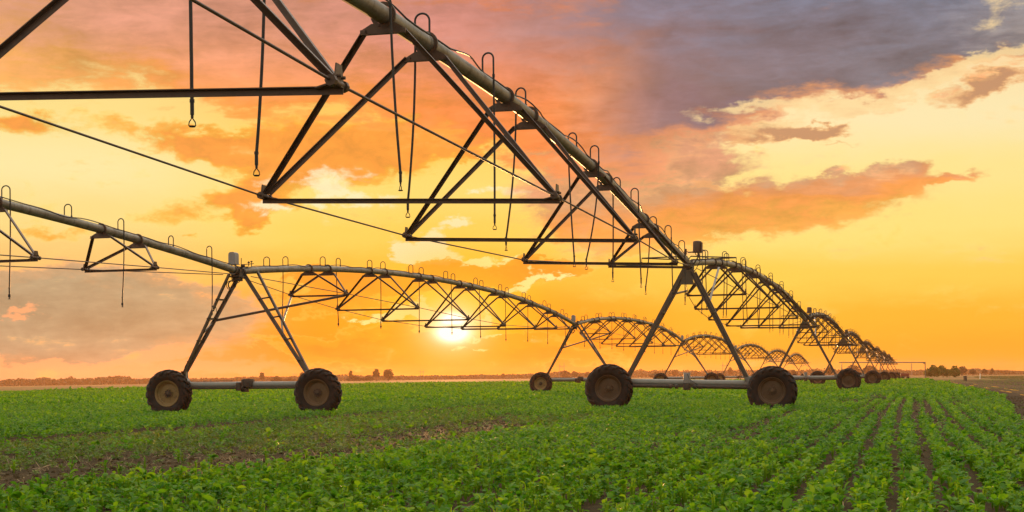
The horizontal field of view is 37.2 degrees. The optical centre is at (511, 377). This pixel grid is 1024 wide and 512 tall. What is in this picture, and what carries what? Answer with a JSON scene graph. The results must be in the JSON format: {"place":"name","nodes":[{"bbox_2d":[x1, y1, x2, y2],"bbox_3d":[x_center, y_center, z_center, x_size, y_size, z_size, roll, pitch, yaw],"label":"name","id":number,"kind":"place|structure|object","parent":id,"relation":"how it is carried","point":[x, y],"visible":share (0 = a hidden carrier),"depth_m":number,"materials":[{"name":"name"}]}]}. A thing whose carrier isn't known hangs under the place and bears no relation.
{"place":"outdoors","nodes":[
{"label":"outdoors","id":0,"kind":"place"},
{"bbox_2d":[0,389,1023,511],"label":"field soil","id":1,"kind":"structure","parent":0,"point":[891,501],"depth_m":21.39,"materials":[{"name":"brown soil"}]},
{"bbox_2d":[146,252,344,415],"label":"irrigation tower","id":2,"kind":"structure","parent":1,"relation":"on","point":[314,389],"depth_m":46.23,"materials":[{"name":"metal"}]},
{"bbox_2d":[0,185,235,314],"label":"irrigation span","id":3,"kind":"object","parent":2,"relation":"attached to","point":[101,230],"visible":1,"depth_m":39.29,"materials":[{"name":"metal"}]},
{"bbox_2d":[243,256,575,344],"bbox_3d":[-2.204,-3.322,70.829,3.920,2.874,49.999,0,0,14],"label":"irrigation span","id":4,"kind":"object","parent":2,"relation":"attached to","point":[311,270],"visible":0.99,"depth_m":64.27,"materials":[{"name":"metal"}]},
{"bbox_2d":[0,404,622,491],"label":"weeds","id":5,"kind":"object","parent":1,"relation":"on","point":[156,443],"visible":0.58,"depth_m":26.41,"materials":[{"name":"green plant"}]},
{"bbox_2d":[0,377,1023,511],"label":"crop plants","id":6,"kind":"object","parent":1,"relation":"on","point":[36,412],"visible":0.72,"depth_m":18.24,"materials":[{"name":"green plant"}]},
{"bbox_2d":[1,401,1022,511],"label":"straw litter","id":7,"kind":"object","parent":1,"relation":"on","point":[380,448],"visible":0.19,"depth_m":22.61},
{"bbox_2d":[529,315,609,391],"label":"irrigation tower","id":8,"kind":"structure","parent":1,"relation":"on","point":[543,381],"depth_m":95.47,"materials":[{"name":"metal"}]},
{"bbox_2d":[577,312,684,353],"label":"irrigation span","id":9,"kind":"object","parent":8,"relation":"attached to","point":[614,319],"visible":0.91,"depth_m":114.08,"materials":[{"name":"metal"}]},
{"bbox_2d":[653,335,719,379],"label":"irrigation tower","id":10,"kind":"structure","parent":1,"relation":"on","point":[711,376],"depth_m":144.38,"materials":[{"name":"metal"}]},
{"bbox_2d":[681,332,739,359],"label":"irrigation span","id":11,"kind":"object","parent":10,"relation":"attached to","point":[710,337],"visible":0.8,"depth_m":166.01,"materials":[{"name":"metal"}]},
{"bbox_2d":[585,241,797,409],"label":"irrigation tower","id":12,"kind":"structure","parent":1,"relation":"on","point":[610,384],"depth_m":47.84,"materials":[{"name":"metal"}]},
{"bbox_2d":[0,0,692,304],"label":"irrigation span","id":13,"kind":"object","parent":12,"relation":"attached to","point":[430,47],"visible":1,"depth_m":19.30,"materials":[{"name":"metal"}]},
{"bbox_2d":[686,250,818,336],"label":"irrigation span","id":14,"kind":"object","parent":12,"relation":"attached to","point":[751,274],"visible":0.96,"depth_m":65.80,"materials":[{"name":"metal"}]},
{"bbox_2d":[717,345,753,379],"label":"irrigation tower","id":15,"kind":"structure","parent":1,"relation":"on","point":[721,376],"depth_m":193.49,"materials":[{"name":"metal"}]},
{"bbox_2d":[737,342,772,361],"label":"irrigation span","id":16,"kind":"object","parent":15,"relation":"attached to","point":[746,346],"visible":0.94,"depth_m":217.07,"materials":[{"name":"metal"}]},
{"bbox_2d":[751,351,777,375],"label":"irrigation tower","id":17,"kind":"structure","parent":1,"relation":"on","point":[774,362],"depth_m":242.68,"materials":[{"name":"metal"}]},
{"bbox_2d":[766,348,793,361],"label":"irrigation span","id":18,"kind":"object","parent":17,"relation":"attached to","point":[780,351],"visible":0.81,"depth_m":261.48,"materials":[{"name":"metal"}]},
{"bbox_2d":[779,307,860,388],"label":"irrigation tower","id":19,"kind":"structure","parent":1,"relation":"on","point":[847,378],"depth_m":96.32,"materials":[{"name":"metal"}]},
{"bbox_2d":[796,308,856,348],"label":"irrigation span","id":20,"kind":"object","parent":19,"relation":"attached to","point":[833,323],"visible":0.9,"depth_m":115.78,"materials":[{"name":"metal"}]},
{"bbox_2d":[810,330,880,383],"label":"irrigation tower","id":21,"kind":"structure","parent":1,"relation":"on","point":[872,376],"depth_m":145.33,"materials":[{"name":"metal"}]},
{"bbox_2d":[833,330,873,355],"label":"irrigation span","id":22,"kind":"object","parent":21,"relation":"attached to","point":[857,338],"visible":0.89,"depth_m":170.20,"materials":[{"name":"metal"}]},
{"bbox_2d":[851,341,890,379],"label":"irrigation tower","id":23,"kind":"structure","parent":1,"relation":"on","point":[885,375],"depth_m":193.56,"materials":[{"name":"metal"}]},
{"bbox_2d":[854,339,883,358],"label":"irrigation span","id":24,"kind":"object","parent":23,"relation":"attached to","point":[872,347],"visible":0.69,"depth_m":219.61,"materials":[{"name":"metal"}]},
{"bbox_2d":[858,347,896,378],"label":"irrigation tower","id":25,"kind":"structure","parent":1,"relation":"on","point":[893,374],"depth_m":243.04,"materials":[{"name":"metal"}]},
{"bbox_2d":[866,346,889,361],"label":"irrigation span","id":26,"kind":"object","parent":25,"relation":"attached to","point":[881,353],"visible":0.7,"depth_m":261.13,"materials":[{"name":"metal"}]},
{"bbox_2d":[0,374,1023,405],"bbox_3d":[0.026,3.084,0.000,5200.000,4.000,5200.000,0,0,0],"label":"ground","id":27,"kind":"structure","parent":0,"point":[24,388],"depth_m":569.06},
{"bbox_2d":[0,375,298,385],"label":"woodland","id":28,"kind":"object","parent":27,"relation":"on","point":[108,380],"visible":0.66,"depth_m":1273.15,"materials":[{"name":"brown plant"}]},
{"bbox_2d":[270,376,281,380],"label":"tree","id":29,"kind":"object","parent":27,"relation":"on","point":[276,378],"visible":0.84,"depth_m":899.53,"materials":[{"name":"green plant"}]},
{"bbox_2d":[283,377,294,380],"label":"shrub","id":30,"kind":"object","parent":27,"relation":"on","point":[289,379],"visible":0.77,"depth_m":949.26,"materials":[{"name":"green plant"}]},
{"bbox_2d":[346,376,360,380],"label":"shrub","id":31,"kind":"object","parent":27,"relation":"on","point":[354,378],"visible":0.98,"depth_m":903.75,"materials":[{"name":"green plant"}]},
{"bbox_2d":[361,375,373,380],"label":"shrub","id":32,"kind":"object","parent":27,"relation":"on","point":[368,377],"visible":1,"depth_m":899.42,"materials":[{"name":"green plant"}]},
{"bbox_2d":[372,368,379,380],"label":"tree","id":33,"kind":"object","parent":27,"relation":"on","point":[375,373],"visible":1,"depth_m":879.34,"materials":[{"name":"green plant"}]},
{"bbox_2d":[383,369,393,380],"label":"tree","id":34,"kind":"object","parent":27,"relation":"on","point":[388,374],"visible":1,"depth_m":878.83,"materials":[{"name":"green plant"}]},
{"bbox_2d":[559,370,569,376],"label":"tree","id":35,"kind":"object","parent":27,"relation":"on","point":[564,373],"visible":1,"depth_m":1099.03,"materials":[{"name":"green plant"}]},
{"bbox_2d":[226,368,1023,381],"bbox_3d":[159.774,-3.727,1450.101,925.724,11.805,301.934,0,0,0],"label":"woodland","id":36,"kind":"object","parent":27,"relation":"on","point":[639,373],"visible":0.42,"depth_m":1336.78,"materials":[{"name":"brown plant"}]},
{"bbox_2d":[647,372,658,377],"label":"shrub","id":37,"kind":"object","parent":27,"relation":"on","point":[652,375],"visible":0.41,"depth_m":897.37,"materials":[{"name":"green plant"}]},
{"bbox_2d":[671,370,677,375],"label":"tree","id":38,"kind":"object","parent":27,"relation":"on","point":[674,372],"visible":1,"depth_m":1149.30,"materials":[{"name":"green plant"}]},
{"bbox_2d":[727,367,732,375],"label":"tree","id":39,"kind":"object","parent":27,"relation":"on","point":[730,373],"visible":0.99,"depth_m":1049.63,"materials":[{"name":"green plant"}]},
{"bbox_2d":[784,355,803,375],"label":"irrigation tower","id":40,"kind":"structure","parent":27,"relation":"on","point":[796,367],"depth_m":291.38,"materials":[{"name":"metal"}]},
{"bbox_2d":[788,352,808,364],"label":"irrigation span","id":41,"kind":"object","parent":40,"relation":"attached to","point":[796,355],"visible":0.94,"depth_m":317.00,"materials":[{"name":"metal"}]},
{"bbox_2d":[826,366,832,374],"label":"tree","id":42,"kind":"object","parent":27,"relation":"on","point":[829,371],"visible":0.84,"depth_m":699.66,"materials":[{"name":"green plant"}]},
{"bbox_2d":[848,365,860,371],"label":"tree","id":43,"kind":"object","parent":27,"relation":"on","point":[855,367],"visible":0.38,"depth_m":997.88,"materials":[{"name":"green plant"}]},
{"bbox_2d":[863,365,877,372],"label":"tree","id":44,"kind":"object","parent":27,"relation":"on","point":[869,368],"visible":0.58,"depth_m":1018.48,"materials":[{"name":"green plant"}]},
{"bbox_2d":[839,362,925,377],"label":"overhead pipe","id":45,"kind":"object","parent":27,"relation":"on","point":[887,362],"visible":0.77,"depth_m":328.37,"materials":[{"name":"metal"}]},
{"bbox_2d":[874,352,899,378],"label":"irrigation tower","id":46,"kind":"structure","parent":27,"relation":"on","point":[897,374],"depth_m":291.76,"materials":[{"name":"metal"}]},
{"bbox_2d":[874,350,894,362],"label":"irrigation span","id":47,"kind":"object","parent":46,"relation":"attached to","point":[885,352],"visible":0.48,"depth_m":311.13,"materials":[{"name":"metal"}]},
{"bbox_2d":[923,365,941,377],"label":"bush","id":48,"kind":"object","parent":27,"relation":"on","point":[933,370],"visible":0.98,"depth_m":439.58,"materials":[{"name":"green plant"}]},
{"bbox_2d":[937,365,951,376],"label":"bush","id":49,"kind":"object","parent":27,"relation":"on","point":[944,370],"visible":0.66,"depth_m":449.29,"materials":[{"name":"green plant"}]},
{"bbox_2d":[950,365,960,376],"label":"bush","id":50,"kind":"object","parent":27,"relation":"on","point":[956,372],"visible":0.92,"depth_m":458.86,"materials":[{"name":"green plant"}]},
{"bbox_2d":[958,366,966,374],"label":"tree","id":51,"kind":"object","parent":27,"relation":"on","point":[963,369],"visible":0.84,"depth_m":799.14,"materials":[{"name":"green plant"}]},
{"bbox_2d":[969,369,975,375],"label":"tree","id":52,"kind":"object","parent":27,"relation":"on","point":[972,371],"visible":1,"depth_m":849.29,"materials":[{"name":"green plant"}]},
{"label":"irrigation tower","id":53,"kind":"object","parent":27,"relation":"on","visible":0},
{"bbox_2d":[881,354,897,364],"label":"irrigation span","id":54,"kind":"object","parent":53,"relation":"attached to","point":[890,363],"visible":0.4,"depth_m":365.52,"materials":[{"name":"metal"}]},
{"bbox_2d":[0,0,1023,380],"label":"sky","id":55,"kind":"structure","parent":0,"point":[866,155],"materials":[{"name":"orange"}]},
{"bbox_2d":[900,373,909,378],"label":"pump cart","id":56,"kind":"object","parent":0,"point":[906,375],"visible":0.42,"depth_m":325.56,"materials":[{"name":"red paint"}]},
{"bbox_2d":[935,380,1023,411],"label":"dirt track","id":57,"kind":"structure","parent":0,"point":[1012,393],"depth_m":108.80,"materials":[{"name":"soil"}]},
{"bbox_2d":[947,379,1023,407],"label":"track weeds","id":58,"kind":"object","parent":57,"relation":"on","point":[996,384],"visible":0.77,"depth_m":146.01,"materials":[{"name":"green plant"}]},
{"bbox_2d":[959,380,1023,385],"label":"ploughed strip","id":59,"kind":"object","parent":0,"point":[1019,383],"visible":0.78,"depth_m":198.76,"materials":[{"name":"soil"}]},
{"bbox_2d":[975,375,1023,379],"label":"verge grass","id":60,"kind":"structure","parent":0,"point":[1021,377],"depth_m":288.79,"materials":[{"name":"green plant"}]}
]}

